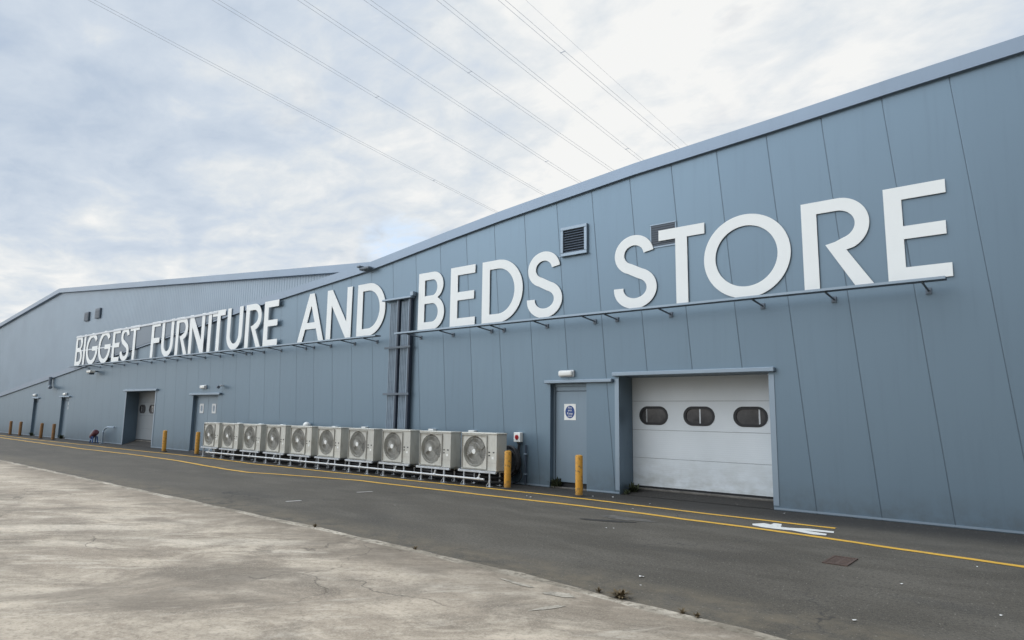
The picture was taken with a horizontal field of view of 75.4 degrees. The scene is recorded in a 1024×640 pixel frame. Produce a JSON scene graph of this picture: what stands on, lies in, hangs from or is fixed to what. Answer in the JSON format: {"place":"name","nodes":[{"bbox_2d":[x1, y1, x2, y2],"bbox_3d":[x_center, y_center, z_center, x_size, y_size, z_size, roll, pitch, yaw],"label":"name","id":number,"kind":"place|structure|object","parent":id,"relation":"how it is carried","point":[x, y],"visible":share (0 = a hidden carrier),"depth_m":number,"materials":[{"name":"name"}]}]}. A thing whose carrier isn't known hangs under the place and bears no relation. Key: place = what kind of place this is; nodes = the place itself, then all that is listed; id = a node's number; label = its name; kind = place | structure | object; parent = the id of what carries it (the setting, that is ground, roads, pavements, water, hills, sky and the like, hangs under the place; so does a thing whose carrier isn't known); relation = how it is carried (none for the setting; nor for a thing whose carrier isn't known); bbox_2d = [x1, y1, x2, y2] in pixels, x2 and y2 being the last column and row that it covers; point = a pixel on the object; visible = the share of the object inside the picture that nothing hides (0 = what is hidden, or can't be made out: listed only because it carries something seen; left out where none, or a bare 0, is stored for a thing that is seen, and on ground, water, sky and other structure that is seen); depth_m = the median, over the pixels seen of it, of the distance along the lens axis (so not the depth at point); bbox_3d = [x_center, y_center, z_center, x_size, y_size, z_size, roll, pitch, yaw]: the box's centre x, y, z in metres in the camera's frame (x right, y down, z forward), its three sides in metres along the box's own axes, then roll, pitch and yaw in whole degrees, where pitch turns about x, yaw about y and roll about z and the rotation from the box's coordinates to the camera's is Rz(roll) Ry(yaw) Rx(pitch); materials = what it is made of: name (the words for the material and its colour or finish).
{"place":"outdoors","nodes":[
{"label":"outdoors","id":0,"kind":"place"},
{"bbox_2d":[0,262,368,429],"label":"tall hall","id":1,"kind":"structure","parent":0,"point":[38,339],"depth_m":40.95,"materials":[{"name":"paint"}]},
{"bbox_2d":[89,0,475,200],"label":"power line","id":2,"kind":"object","parent":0,"point":[264,90],"visible":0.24,"depth_m":58.90,"materials":[{"name":"grey metal"}]},
{"bbox_2d":[214,0,542,194],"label":"power line","id":3,"kind":"object","parent":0,"point":[367,89],"visible":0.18,"depth_m":58.53,"materials":[{"name":"grey metal"}]},
{"bbox_2d":[0,461,764,639],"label":"concrete lot","id":4,"kind":"structure","parent":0,"point":[81,559],"depth_m":6.08,"materials":[{"name":"grey concrete"}]},
{"bbox_2d":[298,0,580,181],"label":"power line","id":5,"kind":"object","parent":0,"point":[426,81],"visible":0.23,"depth_m":56.78,"materials":[{"name":"grey metal"}]},
{"bbox_2d":[364,0,611,170],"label":"power line","id":6,"kind":"object","parent":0,"point":[477,79],"visible":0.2,"depth_m":55.48,"materials":[{"name":"grey metal"}]},
{"bbox_2d":[0,432,1023,639],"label":"road","id":7,"kind":"structure","parent":0,"point":[765,571],"depth_m":8.56,"materials":[{"name":"grey asphalt"}]},
{"bbox_2d":[7,421,12,434],"bbox_3d":[-29.571,6.358,39.036,0.260,0.805,0.260,5,-10,-31],"label":"bollard","id":8,"kind":"object","parent":7,"relation":"on","point":[10,428],"visible":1,"depth_m":38.99,"materials":[{"name":"metal"}]},
{"bbox_2d":[17,421,22,435],"bbox_3d":[-28.037,6.196,37.751,0.260,0.805,0.260,-4,-10,31],"label":"bollard","id":9,"kind":"object","parent":7,"relation":"on","point":[20,428],"visible":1,"depth_m":37.70,"materials":[{"name":"metal"}]},
{"bbox_2d":[37,423,43,438],"bbox_3d":[-24.644,5.802,34.660,0.260,0.805,0.260,-2,-9,20],"label":"bollard","id":10,"kind":"object","parent":7,"relation":"on","point":[41,430],"visible":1,"depth_m":34.61,"materials":[{"name":"metal"}]},
{"bbox_2d":[51,424,55,439],"bbox_3d":[-23.149,5.646,33.422,0.260,0.805,0.260,-6,-10,39],"label":"bollard","id":11,"kind":"object","parent":7,"relation":"on","point":[53,431],"visible":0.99,"depth_m":33.38,"materials":[{"name":"metal"}]},
{"bbox_2d":[89,429,98,442],"bbox_3d":[-19.717,5.458,31.195,0.727,0.656,0.278,-6,-10,39],"label":"hose drum","id":12,"kind":"object","parent":7,"relation":"on","point":[94,433],"visible":1,"depth_m":31.06,"materials":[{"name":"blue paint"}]},
{"bbox_2d":[100,426,114,443],"bbox_3d":[-18.699,5.303,30.525,0.719,0.780,0.225,-3,-9,23],"label":"hoop rail","id":13,"kind":"object","parent":7,"relation":"on","point":[103,434],"visible":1,"depth_m":30.57,"materials":[{"name":"silver metal"}]},
{"bbox_2d":[160,430,167,451],"bbox_3d":[-13.258,4.618,25.256,0.260,0.805,0.260,-3,-8,23],"label":"bollard","id":14,"kind":"object","parent":7,"relation":"on","point":[164,440],"visible":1,"depth_m":25.20,"materials":[{"name":"metal"}]},
{"bbox_2d":[193,432,199,454],"bbox_3d":[-11.413,4.467,24.016,0.260,0.805,0.260,-5,-10,30],"label":"bollard","id":15,"kind":"object","parent":7,"relation":"on","point":[197,444],"visible":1,"depth_m":23.96,"materials":[{"name":"metal"}]},
{"bbox_2d":[201,422,223,457],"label":"condenser unit","id":16,"kind":"object","parent":7,"relation":"on","point":[212,434],"visible":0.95,"depth_m":22.84,"materials":[{"name":"metal"}]},
{"bbox_2d":[219,423,246,459],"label":"condenser unit","id":17,"kind":"object","parent":7,"relation":"on","point":[232,437],"visible":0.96,"depth_m":21.96,"materials":[{"name":"metal"}]},
{"bbox_2d":[240,424,270,461],"bbox_3d":[-8.247,3.934,21.260,1.140,1.166,0.450,-6,-10,39],"label":"condenser unit","id":18,"kind":"object","parent":7,"relation":"on","point":[254,439],"visible":0.96,"depth_m":21.08,"materials":[{"name":"metal"}]},
{"bbox_2d":[263,425,295,464],"bbox_3d":[-7.165,3.819,20.363,1.140,1.166,0.450,-6,-10,39],"label":"condenser unit","id":19,"kind":"object","parent":7,"relation":"on","point":[277,442],"visible":0.97,"depth_m":20.18,"materials":[{"name":"metal"}]},
{"bbox_2d":[287,426,322,467],"bbox_3d":[-6.105,3.705,19.471,1.140,1.166,0.450,-6,-10,39],"label":"condenser unit","id":20,"kind":"object","parent":7,"relation":"on","point":[303,441],"visible":0.98,"depth_m":19.27,"materials":[{"name":"metal"}]},
{"bbox_2d":[314,427,351,470],"bbox_3d":[-5.036,3.595,18.589,1.140,1.166,0.450,-6,-10,39],"label":"condenser unit","id":21,"kind":"object","parent":7,"relation":"on","point":[332,443],"visible":1,"depth_m":18.38,"materials":[{"name":"metal"}]},
{"bbox_2d":[206,449,484,479],"bbox_3d":[-5.572,3.987,18.694,12.880,0.141,0.066,-6,-10,39],"label":"drain pipe","id":22,"kind":"object","parent":7,"relation":"on","point":[393,470],"visible":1,"depth_m":17.36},
{"bbox_2d":[211,449,503,484],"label":"lagged pipes","id":23,"kind":"object","parent":7,"relation":"on","point":[495,478],"visible":0.55,"depth_m":17.46,"materials":[{"name":"white rubber"}]},
{"bbox_2d":[345,428,382,473],"bbox_3d":[-3.944,3.484,17.688,1.140,1.166,0.450,-6,-10,39],"label":"condenser unit","id":24,"kind":"object","parent":7,"relation":"on","point":[364,445],"visible":0.97,"depth_m":17.49,"materials":[{"name":"metal"}]},
{"bbox_2d":[0,460,785,639],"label":"kerb","id":25,"kind":"structure","parent":7,"relation":"on","point":[728,627],"depth_m":6.73,"materials":[{"name":"concrete"}]},
{"bbox_2d":[379,429,420,477],"bbox_3d":[-2.853,3.368,16.803,1.140,1.166,0.450,-6,-10,39],"label":"condenser unit","id":26,"kind":"object","parent":7,"relation":"on","point":[400,447],"visible":0.99,"depth_m":16.61,"materials":[{"name":"metal"}]},
{"bbox_2d":[416,430,461,482],"bbox_3d":[-1.767,3.257,15.895,1.140,1.166,0.450,-6,-10,39],"label":"condenser unit","id":27,"kind":"object","parent":7,"relation":"on","point":[441,450],"visible":0.98,"depth_m":15.71,"materials":[{"name":"metal"}]},
{"bbox_2d":[458,432,506,486],"bbox_3d":[-0.673,3.142,15.012,1.140,1.166,0.450,-6,-10,39],"label":"condenser unit","id":28,"kind":"object","parent":7,"relation":"on","point":[482,452],"visible":0.98,"depth_m":14.85,"materials":[{"name":"metal"}]},
{"bbox_2d":[502,451,512,488],"bbox_3d":[-0.094,3.254,14.418,0.260,0.805,0.260,-5,-10,39],"label":"bollard","id":29,"kind":"object","parent":7,"relation":"on","point":[507,471],"visible":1,"depth_m":14.36,"materials":[{"name":"metal"}]},
{"bbox_2d":[0,35,1023,534],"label":"warehouse","id":30,"kind":"structure","parent":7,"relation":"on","point":[900,403],"depth_m":12.67,"materials":[{"name":"paint"}]},
{"bbox_2d":[33,402,38,433],"bbox_3d":[-27.521,5.688,38.380,0.798,1.880,0.039,-6,-10,39],"label":"door","id":31,"kind":"structure","parent":30,"relation":"in","point":[37,402],"depth_m":38.51,"materials":[{"name":"paint"}]},
{"bbox_2d":[61,401,68,436],"bbox_3d":[-23.725,5.270,35.253,1.028,1.930,0.039,-6,-10,39],"label":"door","id":32,"kind":"structure","parent":30,"relation":"in","point":[65,413],"depth_m":35.37,"materials":[{"name":"paint"}]},
{"bbox_2d":[86,370,97,374],"bbox_3d":[-20.646,2.585,32.600,0.540,0.200,0.417,-6,-10,39],"label":"floodlight","id":33,"kind":"object","parent":30,"relation":"attached to","point":[91,372],"visible":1,"depth_m":32.42,"materials":[{"name":"paint"}]},
{"bbox_2d":[139,405,145,412],"bbox_3d":[-16.816,4.051,30.154,0.660,0.385,0.030,-6,-10,39],"label":"window frame","id":34,"kind":"structure","parent":30,"relation":"in","point":[142,409],"depth_m":30.16,"materials":[{"name":"black rubber"}]},
{"bbox_2d":[135,428,151,439],"bbox_3d":[-16.027,5.074,29.350,3.062,0.474,0.040,-6,-10,39],"label":"door panel","id":35,"kind":"structure","parent":30,"relation":"in","point":[141,433],"depth_m":29.76,"materials":[{"name":"white metal"}]},
{"bbox_2d":[136,416,152,428],"bbox_3d":[-16.020,4.552,29.424,3.062,0.569,0.040,-6,-10,39],"label":"door panel","id":36,"kind":"structure","parent":30,"relation":"in","point":[146,422],"depth_m":29.81,"materials":[{"name":"white metal"}]},
{"bbox_2d":[74,311,217,368],"bbox_3d":[-17.095,1.115,29.980,15.300,1.702,0.047,-6,-10,39],"label":"sign backing","id":37,"kind":"object","parent":30,"relation":"attached to","point":[143,334],"visible":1,"depth_m":30.30,"materials":[{"name":"grey metal"}]},
{"bbox_2d":[74,336,82,365],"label":"sign letter","id":38,"kind":"object","parent":37,"relation":"attached to","point":[80,351],"visible":0.98,"depth_m":34.53,"materials":[{"name":"white plastic"}]},
{"bbox_2d":[82,337,86,364],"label":"sign letter","id":39,"kind":"object","parent":37,"relation":"attached to","point":[84,351],"visible":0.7,"depth_m":33.99,"materials":[{"name":"white plastic"}]},
{"bbox_2d":[86,333,97,363],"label":"sign letter","id":40,"kind":"object","parent":37,"relation":"attached to","point":[95,348],"visible":0.98,"depth_m":33.29,"materials":[{"name":"white plastic"}]},
{"bbox_2d":[98,333,110,362],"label":"sign letter","id":41,"kind":"object","parent":37,"relation":"attached to","point":[107,346],"visible":0.98,"depth_m":32.21,"materials":[{"name":"white plastic"}]},
{"bbox_2d":[111,328,120,361],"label":"sign letter","id":42,"kind":"object","parent":37,"relation":"attached to","point":[114,345],"visible":0.86,"depth_m":31.46,"materials":[{"name":"white plastic"}]},
{"bbox_2d":[120,327,129,360],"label":"sign letter","id":43,"kind":"object","parent":37,"relation":"attached to","point":[122,357],"visible":0.99,"depth_m":30.66,"materials":[{"name":"white plastic"}]},
{"bbox_2d":[131,325,139,359],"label":"sign letter","id":44,"kind":"object","parent":37,"relation":"attached to","point":[134,340],"visible":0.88,"depth_m":30.02,"materials":[{"name":"white plastic"}]},
{"bbox_2d":[150,321,160,357],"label":"sign letter","id":45,"kind":"object","parent":37,"relation":"attached to","point":[154,340],"visible":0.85,"depth_m":28.72,"materials":[{"name":"white plastic"}]},
{"bbox_2d":[161,320,174,355],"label":"sign letter","id":46,"kind":"object","parent":37,"relation":"attached to","point":[165,353],"visible":0.94,"depth_m":27.71,"materials":[{"name":"white plastic"}]},
{"bbox_2d":[174,317,188,354],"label":"sign letter","id":47,"kind":"object","parent":37,"relation":"attached to","point":[184,334],"visible":0.98,"depth_m":27.04,"materials":[{"name":"white plastic"}]},
{"bbox_2d":[188,313,205,353],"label":"sign letter","id":48,"kind":"object","parent":37,"relation":"attached to","point":[194,328],"visible":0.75,"depth_m":26.14,"materials":[{"name":"white plastic"}]},
{"bbox_2d":[206,312,211,351],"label":"sign letter","id":49,"kind":"object","parent":37,"relation":"attached to","point":[209,334],"visible":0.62,"depth_m":25.49,"materials":[{"name":"white plastic"}]},
{"bbox_2d":[213,309,225,350],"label":"sign letter","id":50,"kind":"object","parent":37,"relation":"attached to","point":[220,313],"visible":0.84,"depth_m":25.05,"materials":[{"name":"white plastic"}]},
{"bbox_2d":[138,402,154,415],"bbox_3d":[-16.012,3.970,29.506,3.062,0.594,0.040,-6,-10,39],"label":"door panel","id":51,"kind":"structure","parent":30,"relation":"in","point":[147,404],"depth_m":29.88,"materials":[{"name":"white metal"}]},
{"bbox_2d":[139,392,154,401],"bbox_3d":[-16.005,3.440,29.582,3.062,0.465,0.040,-6,-10,39],"label":"door panel","id":52,"kind":"structure","parent":30,"relation":"in","point":[144,396],"depth_m":29.99,"materials":[{"name":"white metal"}]},
{"bbox_2d":[149,405,153,412],"bbox_3d":[-16.024,3.969,29.501,0.660,0.385,0.030,-6,-10,39],"label":"window frame","id":53,"kind":"structure","parent":30,"relation":"in","point":[151,409],"depth_m":29.56,"materials":[{"name":"black rubber"}]},
{"bbox_2d":[193,397,208,450],"bbox_3d":[-12.011,4.001,25.590,0.945,2.034,0.052,-6,-10,39],"label":"door","id":54,"kind":"structure","parent":30,"relation":"in","point":[202,402],"depth_m":25.61,"materials":[{"name":"paint"}]},
{"bbox_2d":[205,397,217,450],"bbox_3d":[-11.278,3.925,24.986,0.945,2.034,0.052,-6,-10,39],"label":"door","id":55,"kind":"structure","parent":30,"relation":"in","point":[213,401],"depth_m":25.09,"materials":[{"name":"paint"}]},
{"bbox_2d":[68,335,380,368],"bbox_3d":[-13.124,1.504,26.349,24.750,0.162,0.557,-6,-10,39],"label":"light trough","id":56,"kind":"object","parent":30,"relation":"attached to","point":[281,345],"visible":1,"depth_m":22.96,"materials":[{"name":"paint"}]},
{"bbox_2d":[226,306,243,348],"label":"sign letter","id":57,"kind":"object","parent":30,"relation":"attached to","point":[232,345],"visible":0.94,"depth_m":24.16,"materials":[{"name":"white plastic"}]},
{"bbox_2d":[244,304,261,347],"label":"sign letter","id":58,"kind":"object","parent":30,"relation":"attached to","point":[251,307],"visible":0.94,"depth_m":23.50,"materials":[{"name":"white plastic"}]},
{"bbox_2d":[262,299,279,345],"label":"sign letter","id":59,"kind":"object","parent":30,"relation":"attached to","point":[273,322],"visible":0.85,"depth_m":22.81,"materials":[{"name":"white plastic"}]},
{"bbox_2d":[297,293,322,342],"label":"sign letter","id":60,"kind":"object","parent":30,"relation":"attached to","point":[312,304],"visible":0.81,"depth_m":21.35,"materials":[{"name":"white plastic"}]},
{"bbox_2d":[325,286,352,339],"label":"sign letter","id":61,"kind":"object","parent":30,"relation":"attached to","point":[333,303],"visible":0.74,"depth_m":20.34,"materials":[{"name":"white plastic"}]},
{"bbox_2d":[356,283,385,336],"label":"sign letter","id":62,"kind":"object","parent":30,"relation":"attached to","point":[378,291],"visible":0.92,"depth_m":19.47,"materials":[{"name":"white plastic"}]},
{"bbox_2d":[382,291,415,428],"bbox_3d":[-3.201,1.514,18.261,1.270,4.550,0.166,-6,-10,39],"label":"pipe riser","id":63,"kind":"object","parent":30,"relation":"attached to","point":[399,378],"visible":0.72,"depth_m":18.22,"materials":[{"name":"paint"}]},
{"bbox_2d":[417,272,443,329],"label":"sign letter","id":64,"kind":"object","parent":30,"relation":"attached to","point":[423,299],"visible":0.93,"depth_m":17.82,"materials":[{"name":"white plastic"}]},
{"bbox_2d":[450,264,475,326],"bbox_3d":[-1.269,-0.615,17.041,0.884,1.568,0.013,-6,-10,39],"label":"sign letter","id":65,"kind":"object","parent":30,"relation":"attached to","point":[456,296],"visible":0.88,"depth_m":17.13,"materials":[{"name":"white plastic"}]},
{"bbox_2d":[481,260,522,323],"bbox_3d":[-0.245,-0.722,16.196,1.309,1.568,0.013,-6,-10,39],"label":"sign letter","id":66,"kind":"object","parent":30,"relation":"attached to","point":[511,268],"visible":0.97,"depth_m":16.25,"materials":[{"name":"white plastic"}]},
{"bbox_2d":[507,444,521,482],"bbox_3d":[-0.033,3.311,15.295,0.625,0.903,0.196,-6,-10,39],"label":"cable coil","id":67,"kind":"object","parent":30,"relation":"attached to","point":[515,461],"visible":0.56,"depth_m":15.16,"materials":[{"name":"black rubber"}]},
{"bbox_2d":[514,432,522,443],"bbox_3d":[0.134,2.727,15.286,0.190,0.260,0.147,-6,-10,39],"label":"isolator switch","id":68,"kind":"object","parent":30,"relation":"attached to","point":[518,437],"visible":1,"depth_m":15.24,"materials":[{"name":"white plastic"}]},
{"bbox_2d":[523,445,527,483],"bbox_3d":[0.306,3.292,15.092,0.080,0.870,0.049,-6,-10,39],"label":"conduit","id":69,"kind":"object","parent":30,"relation":"attached to","point":[525,473],"visible":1,"depth_m":15.08,"materials":[{"name":"grey metal"}]},
{"bbox_2d":[527,251,561,317],"bbox_3d":[0.751,-0.825,15.374,1.014,1.568,0.013,-6,-10,39],"label":"sign letter","id":70,"kind":"object","parent":30,"relation":"attached to","point":[547,285],"visible":0.96,"depth_m":15.36,"materials":[{"name":"white plastic"}]},
{"bbox_2d":[558,370,573,376],"bbox_3d":[1.194,1.186,14.653,0.390,0.150,0.112,-6,-10,39],"label":"bulkhead lamp","id":71,"kind":"object","parent":30,"relation":"attached to","point":[565,373],"visible":1,"depth_m":14.60,"materials":[{"name":"white plastic"}]},
{"bbox_2d":[564,404,575,419],"bbox_3d":[1.286,2.041,14.688,0.310,0.355,0.008,-6,-10,39],"label":"door sign","id":72,"kind":"object","parent":30,"relation":"attached to","point":[569,411],"visible":1,"depth_m":14.68,"materials":[{"name":"plastic"}]},
{"bbox_2d":[556,391,586,483],"bbox_3d":[1.322,2.573,14.609,0.848,1.985,0.039,-6,-10,39],"label":"door","id":73,"kind":"structure","parent":30,"relation":"in","point":[571,435],"depth_m":14.59,"materials":[{"name":"paint"}]},
{"bbox_2d":[614,235,656,307],"bbox_3d":[2.571,-1.014,13.872,1.004,1.568,0.013,-6,-10,39],"label":"sign letter","id":74,"kind":"object","parent":30,"relation":"attached to","point":[647,277],"visible":0.99,"depth_m":13.86,"materials":[{"name":"white plastic"}]},
{"bbox_2d":[639,406,667,424],"bbox_3d":[2.962,1.998,13.840,0.660,0.385,0.030,-6,-10,39],"label":"window frame","id":75,"kind":"structure","parent":30,"relation":"in","point":[649,415],"depth_m":13.84,"materials":[{"name":"black rubber"}]},
{"bbox_2d":[394,276,946,339],"bbox_3d":[1.817,-0.047,14.025,12.510,0.162,0.557,-6,-10,39],"label":"light trough","id":76,"kind":"object","parent":30,"relation":"attached to","point":[923,281],"visible":1,"depth_m":12.36,"materials":[{"name":"paint"}]},
{"bbox_2d":[658,223,704,302],"bbox_3d":[3.384,-1.099,13.202,0.987,1.568,0.013,-6,-10,39],"label":"sign letter","id":77,"kind":"object","parent":30,"relation":"attached to","point":[679,235],"visible":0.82,"depth_m":13.20,"materials":[{"name":"white plastic"}]},
{"bbox_2d":[683,406,714,425],"bbox_3d":[3.731,1.918,13.206,0.660,0.385,0.030,-6,-10,39],"label":"window frame","id":78,"kind":"structure","parent":30,"relation":"in","point":[693,415],"depth_m":13.20,"materials":[{"name":"black rubber"}]},
{"bbox_2d":[632,374,768,400],"bbox_3d":[3.777,1.374,13.267,3.072,0.490,0.040,-6,-10,39],"label":"door panel","id":79,"kind":"structure","parent":30,"relation":"in","point":[729,387],"depth_m":13.21,"materials":[{"name":"metal"}]},
{"bbox_2d":[632,401,770,432],"bbox_3d":[3.770,1.917,13.190,3.072,0.594,0.040,-6,-10,39],"label":"door panel","id":80,"kind":"structure","parent":30,"relation":"in","point":[723,411],"depth_m":13.12,"materials":[{"name":"metal"}]},
{"bbox_2d":[633,430,771,464],"bbox_3d":[3.762,2.498,13.107,3.072,0.569,0.040,-6,-10,39],"label":"door panel","id":81,"kind":"structure","parent":30,"relation":"in","point":[749,448],"depth_m":13.05,"materials":[{"name":"metal"}]},
{"bbox_2d":[633,457,772,496],"bbox_3d":[3.755,3.067,13.027,3.072,0.569,0.040,-6,-10,39],"label":"door panel","id":82,"kind":"structure","parent":30,"relation":"in","point":[724,477],"depth_m":12.97,"materials":[{"name":"metal"}]},
{"bbox_2d":[704,214,790,296],"bbox_3d":[4.372,-1.201,12.387,1.630,1.598,0.013,-6,-10,39],"label":"sign letter","id":83,"kind":"object","parent":30,"relation":"attached to","point":[776,231],"visible":0.97,"depth_m":12.33,"materials":[{"name":"white plastic"}]},
{"bbox_2d":[733,407,767,426],"bbox_3d":[4.523,1.836,12.553,0.660,0.385,0.030,-6,-10,39],"label":"window frame","id":84,"kind":"structure","parent":30,"relation":"in","point":[742,416],"depth_m":12.55,"materials":[{"name":"black rubber"}]},
{"bbox_2d":[800,198,873,289],"bbox_3d":[5.580,-1.326,11.391,1.103,1.568,0.013,-6,-10,39],"label":"sign letter","id":85,"kind":"object","parent":30,"relation":"attached to","point":[849,264],"visible":0.95,"depth_m":11.43,"materials":[{"name":"white plastic"}]},
{"bbox_2d":[883,179,952,280],"bbox_3d":[6.500,-1.422,10.632,0.884,1.568,0.013,-6,-10,39],"label":"sign letter","id":86,"kind":"object","parent":30,"relation":"attached to","point":[897,232],"visible":0.93,"depth_m":10.72,"materials":[{"name":"white plastic"}]},
{"bbox_2d":[550,476,562,487],"bbox_3d":[0.979,3.572,14.645,0.499,0.262,0.463,-6,-10,39],"label":"weed","id":87,"kind":"object","parent":7,"relation":"on","point":[554,482],"visible":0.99,"depth_m":14.56,"materials":[{"name":"green plant"}]},
{"bbox_2d":[573,455,584,496],"bbox_3d":[1.341,3.105,13.235,0.260,0.805,0.260,4,-9,-26],"label":"bollard","id":88,"kind":"object","parent":7,"relation":"on","point":[578,475],"visible":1,"depth_m":13.18,"materials":[{"name":"metal"}]},
{"bbox_2d":[607,588,631,598],"bbox_3d":[0.944,2.414,5.853,0.287,0.083,0.268,-2,-8,18],"label":"weed","id":89,"kind":"object","parent":7,"relation":"on","point":[619,594],"visible":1,"depth_m":5.84,"materials":[{"name":"green plant"}]},
{"bbox_2d":[625,482,645,491],"bbox_3d":[2.537,3.454,13.614,0.391,0.247,0.427,7,-10,-38],"label":"weed","id":90,"kind":"object","parent":7,"relation":"on","point":[633,488],"visible":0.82,"depth_m":13.65,"materials":[{"name":"green plant"}]},
{"bbox_2d":[822,555,857,566],"bbox_3d":[3.712,2.721,7.485,0.260,0.011,0.500,-6,-10,39],"label":"drain grate","id":91,"kind":"object","parent":7,"relation":"on","point":[840,560],"visible":1,"depth_m":7.47,"materials":[{"name":"metal"}]},
{"bbox_2d":[0,0,1023,322],"label":"sky","id":92,"kind":"structure","parent":0,"point":[126,156],"materials":[{"name":"white"}]},
{"bbox_2d":[437,0,640,158],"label":"power line","id":93,"kind":"object","parent":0,"point":[534,73],"visible":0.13,"depth_m":55.56,"materials":[{"name":"grey metal"}]},
{"bbox_2d":[501,2,677,148],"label":"power line","id":94,"kind":"object","parent":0,"point":[585,68],"visible":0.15,"depth_m":53.86,"materials":[{"name":"grey metal"}]},
{"bbox_2d":[527,1,681,140],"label":"power line","id":95,"kind":"object","parent":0,"point":[595,63],"visible":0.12,"depth_m":53.74,"materials":[{"name":"grey metal"}]}
]}

